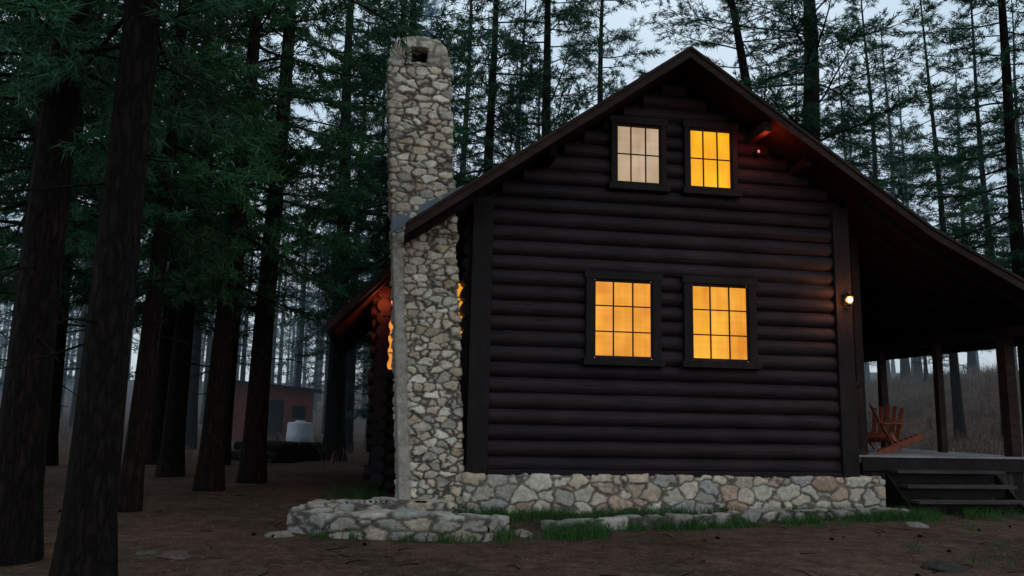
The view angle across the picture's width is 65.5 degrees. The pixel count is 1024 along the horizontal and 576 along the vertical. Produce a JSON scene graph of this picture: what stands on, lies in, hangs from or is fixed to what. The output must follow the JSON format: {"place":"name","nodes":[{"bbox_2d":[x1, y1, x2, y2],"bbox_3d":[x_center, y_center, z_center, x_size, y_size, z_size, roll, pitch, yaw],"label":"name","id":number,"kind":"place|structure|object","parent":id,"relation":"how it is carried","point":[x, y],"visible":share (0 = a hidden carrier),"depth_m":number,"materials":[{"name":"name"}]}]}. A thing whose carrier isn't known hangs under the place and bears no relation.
{"place":"outdoors","nodes":[
{"label":"outdoors","id":0,"kind":"place"},
{"bbox_2d":[0,372,1023,575],"bbox_3d":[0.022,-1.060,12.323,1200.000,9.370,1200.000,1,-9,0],"label":"ground","id":1,"kind":"structure","parent":0,"point":[316,476],"depth_m":10.25,"materials":[{"name":"brown soil"}]},
{"bbox_2d":[0,40,42,296],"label":"pine tree","id":2,"kind":"object","parent":1,"relation":"on","point":[14,59],"visible":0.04,"depth_m":17.29,"materials":[{"name":"green plant"}]},
{"bbox_2d":[0,11,108,211],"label":"pine tree","id":3,"kind":"object","parent":1,"relation":"on","point":[10,143],"visible":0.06,"depth_m":14.42,"materials":[{"name":"green plant"}]},
{"bbox_2d":[0,0,190,465],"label":"pine tree","id":4,"kind":"object","parent":1,"relation":"on","point":[52,457],"visible":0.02,"depth_m":21.72,"materials":[{"name":"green plant"}]},
{"bbox_2d":[0,0,200,360],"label":"pine tree","id":5,"kind":"object","parent":1,"relation":"on","point":[79,268],"visible":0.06,"depth_m":17.66,"materials":[{"name":"green plant"}]},
{"bbox_2d":[0,0,227,343],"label":"pine tree","id":6,"kind":"object","parent":1,"relation":"on","point":[28,150],"visible":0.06,"depth_m":15.25,"materials":[{"name":"green plant"}]},
{"bbox_2d":[0,0,231,410],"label":"pine tree","id":7,"kind":"object","parent":1,"relation":"on","point":[82,175],"visible":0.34,"depth_m":11.90,"materials":[{"name":"green plant"}]},
{"bbox_2d":[2,0,291,512],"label":"pine tree","id":8,"kind":"object","parent":1,"relation":"on","point":[131,491],"visible":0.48,"depth_m":12.93,"materials":[{"name":"green plant"}]},
{"bbox_2d":[134,550,160,555],"bbox_3d":[-4.012,2.933,8.778,0.207,0.091,0.306,-5,-11,35],"label":"rock","id":9,"kind":"object","parent":1,"relation":"on","point":[145,552],"visible":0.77,"depth_m":8.72,"materials":[{"name":"grey stone"}]},
{"bbox_2d":[0,0,304,566],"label":"pine tree","id":10,"kind":"object","parent":1,"relation":"on","point":[25,409],"visible":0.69,"depth_m":8.55,"materials":[{"name":"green plant"}]},
{"bbox_2d":[156,551,189,558],"bbox_3d":[-3.672,2.916,8.642,0.337,0.099,0.499,9,-12,-41],"label":"rock","id":11,"kind":"object","parent":1,"relation":"on","point":[174,555],"visible":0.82,"depth_m":8.55,"materials":[{"name":"grey stone"}]},
{"bbox_2d":[79,9,284,464],"bbox_3d":[-9.946,-4.525,24.539,6.593,20.461,6.188,7,-11,-30],"label":"pine tree","id":12,"kind":"object","parent":1,"relation":"on","point":[162,370],"visible":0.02,"depth_m":23.21,"materials":[{"name":"green plant"}]},
{"bbox_2d":[59,0,338,476],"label":"pine tree","id":13,"kind":"object","parent":1,"relation":"on","point":[171,461],"visible":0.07,"depth_m":19.24,"materials":[{"name":"green plant"}]},
{"bbox_2d":[0,0,429,575],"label":"pine tree","id":14,"kind":"object","parent":1,"relation":"on","point":[86,543],"visible":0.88,"depth_m":7.57,"materials":[{"name":"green plant"}]},
{"bbox_2d":[75,0,386,491],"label":"pine tree","id":15,"kind":"object","parent":1,"relation":"on","point":[209,476],"visible":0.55,"depth_m":16.48,"materials":[{"name":"green plant"}]},
{"bbox_2d":[171,3,319,464],"bbox_3d":[-8.291,-3.766,25.099,4.943,19.234,4.134,10,-12,-43],"label":"pine tree","id":16,"kind":"object","parent":1,"relation":"on","point":[231,403],"visible":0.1,"depth_m":24.14,"materials":[{"name":"green plant"}]},
{"bbox_2d":[160,0,387,483],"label":"pine tree","id":17,"kind":"object","parent":1,"relation":"on","point":[252,468],"visible":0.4,"depth_m":18.34,"materials":[{"name":"green plant"}]},
{"bbox_2d":[231,441,322,462],"bbox_3d":[-7.502,5.203,25.414,2.290,0.584,2.152,-4,-10,30],"label":"log pile","id":18,"kind":"object","parent":1,"relation":"on","point":[287,451],"visible":0.65,"depth_m":24.81,"materials":[{"name":"brown wood"}]},
{"bbox_2d":[232,380,322,440],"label":"storage shed","id":19,"kind":"structure","parent":1,"relation":"on","point":[287,404],"depth_m":38.03,"materials":[{"name":"red wood"}]},
{"bbox_2d":[264,530,294,537],"bbox_3d":[-2.971,3.183,10.213,0.400,0.139,0.263,5,-10,-24],"label":"rock","id":20,"kind":"object","parent":1,"relation":"on","point":[285,533],"visible":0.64,"depth_m":10.13,"materials":[{"name":"grey stone"}]},
{"bbox_2d":[286,420,312,441],"bbox_3d":[-8.120,5.670,30.460,1.000,1.200,1.000,1,-9,0],"label":"water tank","id":21,"kind":"object","parent":1,"relation":"on","point":[300,430],"visible":0.63,"depth_m":30.09,"materials":[{"name":"white paint"}]},
{"bbox_2d":[278,2,387,452],"bbox_3d":[-6.604,-2.943,33.751,6.188,20.461,6.593,-4,-10,34],"label":"pine tree","id":22,"kind":"object","parent":1,"relation":"on","point":[350,372],"visible":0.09,"depth_m":32.72,"materials":[{"name":"green plant"}]},
{"bbox_2d":[265,0,409,460],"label":"pine tree","id":23,"kind":"object","parent":1,"relation":"on","point":[334,431],"visible":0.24,"depth_m":26.69,"materials":[{"name":"green plant"}]},
{"bbox_2d":[346,184,387,422],"bbox_3d":[-4.825,0.947,30.056,3.888,11.562,3.340,2,-9,-12],"label":"pine tree","id":24,"kind":"object","parent":1,"relation":"on","point":[358,411],"visible":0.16,"depth_m":29.45,"materials":[{"name":"green plant"}]},
{"bbox_2d":[300,0,490,351],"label":"pine tree","id":25,"kind":"object","parent":1,"relation":"on","point":[381,60],"visible":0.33,"depth_m":21.20,"materials":[{"name":"green plant"}]},
{"bbox_2d":[287,498,508,541],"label":"stone wall","id":26,"kind":"structure","parent":1,"relation":"on","point":[372,518],"depth_m":10.20,"materials":[{"name":"grey stone"}]},
{"bbox_2d":[301,0,499,307],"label":"pine tree","id":27,"kind":"object","parent":1,"relation":"on","point":[462,101],"visible":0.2,"depth_m":25.48,"materials":[{"name":"green plant"}]},
{"bbox_2d":[380,0,581,213],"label":"pine tree","id":28,"kind":"object","parent":1,"relation":"on","point":[487,139],"visible":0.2,"depth_m":28.06,"materials":[{"name":"green plant"}]},
{"bbox_2d":[0,0,1023,449],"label":"distant forest","id":29,"kind":"object","parent":1,"relation":"on","point":[292,372],"visible":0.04,"depth_m":47.10,"materials":[{"name":"plant"}]},
{"bbox_2d":[2,483,1023,575],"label":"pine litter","id":30,"kind":"object","parent":1,"relation":"on","point":[531,546],"visible":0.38,"depth_m":9.67,"materials":[{"name":"brown plant"}]},
{"bbox_2d":[511,529,531,536],"bbox_3d":[0.137,3.352,10.806,0.314,0.159,0.393,10,-12,-42],"label":"rock","id":31,"kind":"object","parent":1,"relation":"on","point":[523,533],"visible":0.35,"depth_m":10.71,"materials":[{"name":"grey stone"}]},
{"bbox_2d":[46,489,1014,575],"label":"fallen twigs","id":32,"kind":"object","parent":1,"relation":"on","point":[599,574],"visible":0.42,"depth_m":9.23,"materials":[{"name":"brown wood"}]},
{"bbox_2d":[57,510,1011,575],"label":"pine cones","id":33,"kind":"object","parent":1,"relation":"on","point":[716,537],"visible":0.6,"depth_m":10.23,"materials":[{"name":"brown plant"}]},
{"bbox_2d":[466,0,606,172],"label":"pine tree","id":34,"kind":"object","parent":1,"relation":"on","point":[547,111],"visible":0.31,"depth_m":26.47,"materials":[{"name":"green plant"}]},
{"bbox_2d":[59,361,1022,483],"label":"dry grass","id":35,"kind":"structure","parent":1,"relation":"on","point":[985,380],"depth_m":32.22,"materials":[{"name":"brown plant"}]},
{"bbox_2d":[551,0,666,128],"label":"pine tree","id":36,"kind":"object","parent":1,"relation":"on","point":[600,90],"visible":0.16,"depth_m":30.31,"materials":[{"name":"green plant"}]},
{"bbox_2d":[326,36,1023,513],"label":"log cabin","id":37,"kind":"object","parent":1,"relation":"on","point":[628,296],"visible":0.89,"depth_m":14.42,"materials":[{"name":"brown wood"}]},
{"bbox_2d":[380,309,392,377],"bbox_3d":[-2.144,1.162,16.417,1.090,1.390,0.220,3,-9,-9],"label":"wing window","id":38,"kind":"structure","parent":37,"relation":"in","point":[383,374],"depth_m":16.31,"materials":[{"name":"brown wood"}]},
{"bbox_2d":[458,278,462,332],"bbox_3d":[-1.108,0.423,14.547,0.530,1.240,0.055,3,-9,-9],"label":"side window","id":39,"kind":"structure","parent":37,"relation":"in","point":[460,288],"depth_m":14.63,"materials":[{"name":"brown"}]},
{"bbox_2d":[581,270,664,366],"bbox_3d":[1.983,0.551,14.215,1.480,1.670,0.220,3,-9,-9],"label":"window","id":40,"kind":"structure","parent":37,"relation":"in","point":[622,318],"depth_m":14.20,"materials":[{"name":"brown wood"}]},
{"bbox_2d":[607,115,669,193],"bbox_3d":[2.337,-2.471,14.747,1.150,1.400,0.220,3,-9,-9],"label":"window upper","id":41,"kind":"structure","parent":37,"relation":"in","point":[638,158],"depth_m":14.73,"materials":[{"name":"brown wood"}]},
{"bbox_2d":[680,119,741,198],"bbox_3d":[3.724,-2.422,14.966,1.140,1.430,0.220,3,-9,-9],"label":"window upper","id":42,"kind":"structure","parent":37,"relation":"in","point":[709,150],"depth_m":14.95,"materials":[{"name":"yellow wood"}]},
{"bbox_2d":[679,275,761,369],"bbox_3d":[3.784,0.629,14.498,1.490,1.660,0.220,3,-9,-9],"label":"window","id":43,"kind":"structure","parent":37,"relation":"in","point":[719,321],"depth_m":14.48,"materials":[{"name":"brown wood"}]},
{"bbox_2d":[842,292,853,306],"bbox_3d":[6.270,0.207,14.825,0.180,0.279,0.215,3,-9,-9],"label":"porch lantern","id":44,"kind":"object","parent":37,"relation":"attached to","point":[847,298],"visible":1,"depth_m":14.79,"materials":[{"name":"white glass"}]},
{"bbox_2d":[867,405,903,450],"bbox_3d":[8.424,3.188,18.083,0.774,1.071,1.015,-7,-12,40],"label":"adirondack chair","id":45,"kind":"object","parent":37,"relation":"on","point":[879,436],"visible":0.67,"depth_m":18.24,"materials":[{"name":"brown wood"}]},
{"bbox_2d":[869,403,925,452],"bbox_3d":[7.979,2.926,16.505,1.015,1.071,0.774,-2,-10,21],"label":"adirondack chair","id":46,"kind":"object","parent":37,"relation":"on","point":[896,445],"visible":0.97,"depth_m":16.23,"materials":[{"name":"brown wood"}]},
{"bbox_2d":[541,507,909,529],"bbox_3d":[3.639,3.704,12.628,6.943,0.332,0.418,5,-10,-22],"label":"stone edging","id":47,"kind":"object","parent":1,"relation":"on","point":[765,516],"visible":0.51,"depth_m":12.32,"materials":[{"name":"grey stone"}]},
{"bbox_2d":[634,0,896,188],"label":"pine tree","id":48,"kind":"object","parent":1,"relation":"on","point":[741,56],"visible":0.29,"depth_m":26.34,"materials":[{"name":"green plant"}]},
{"bbox_2d":[658,0,979,200],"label":"pine tree","id":49,"kind":"object","parent":1,"relation":"on","point":[812,92],"visible":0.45,"depth_m":25.99,"materials":[{"name":"green plant"}]},
{"bbox_2d":[828,0,938,431],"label":"pine tree","id":50,"kind":"object","parent":1,"relation":"on","point":[883,80],"visible":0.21,"depth_m":33.26,"materials":[{"name":"green plant"}]},
{"bbox_2d":[902,521,928,527],"bbox_3d":[6.329,3.738,12.485,0.288,0.157,0.389,2,-9,-4],"label":"rock","id":51,"kind":"object","parent":1,"relation":"on","point":[915,524],"visible":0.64,"depth_m":12.39,"materials":[{"name":"grey stone"}]},
{"bbox_2d":[920,560,965,572],"bbox_3d":[4.848,3.141,8.949,0.446,0.149,0.579,-5,-11,32],"label":"rock","id":52,"kind":"object","parent":1,"relation":"on","point":[938,565],"visible":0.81,"depth_m":8.81,"materials":[{"name":"grey stone"}]},
{"bbox_2d":[884,0,1009,440],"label":"pine tree","id":53,"kind":"object","parent":1,"relation":"on","point":[958,411],"visible":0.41,"depth_m":30.12,"materials":[{"name":"green plant"}]},
{"bbox_2d":[893,0,1023,445],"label":"pine tree","id":54,"kind":"object","parent":1,"relation":"on","point":[1014,256],"visible":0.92,"depth_m":23.44,"materials":[{"name":"green plant"}]},
{"bbox_2d":[934,0,1023,440],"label":"pine tree","id":55,"kind":"object","parent":1,"relation":"on","point":[981,168],"visible":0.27,"depth_m":29.45,"materials":[{"name":"green plant"}]},
{"bbox_2d":[0,0,1023,384],"label":"sky","id":56,"kind":"structure","parent":0,"point":[621,19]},
{"bbox_2d":[306,486,1023,566],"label":"grass","id":57,"kind":"structure","parent":0,"point":[574,531],"depth_m":12.55,"materials":[{"name":"green plant"}]}
]}

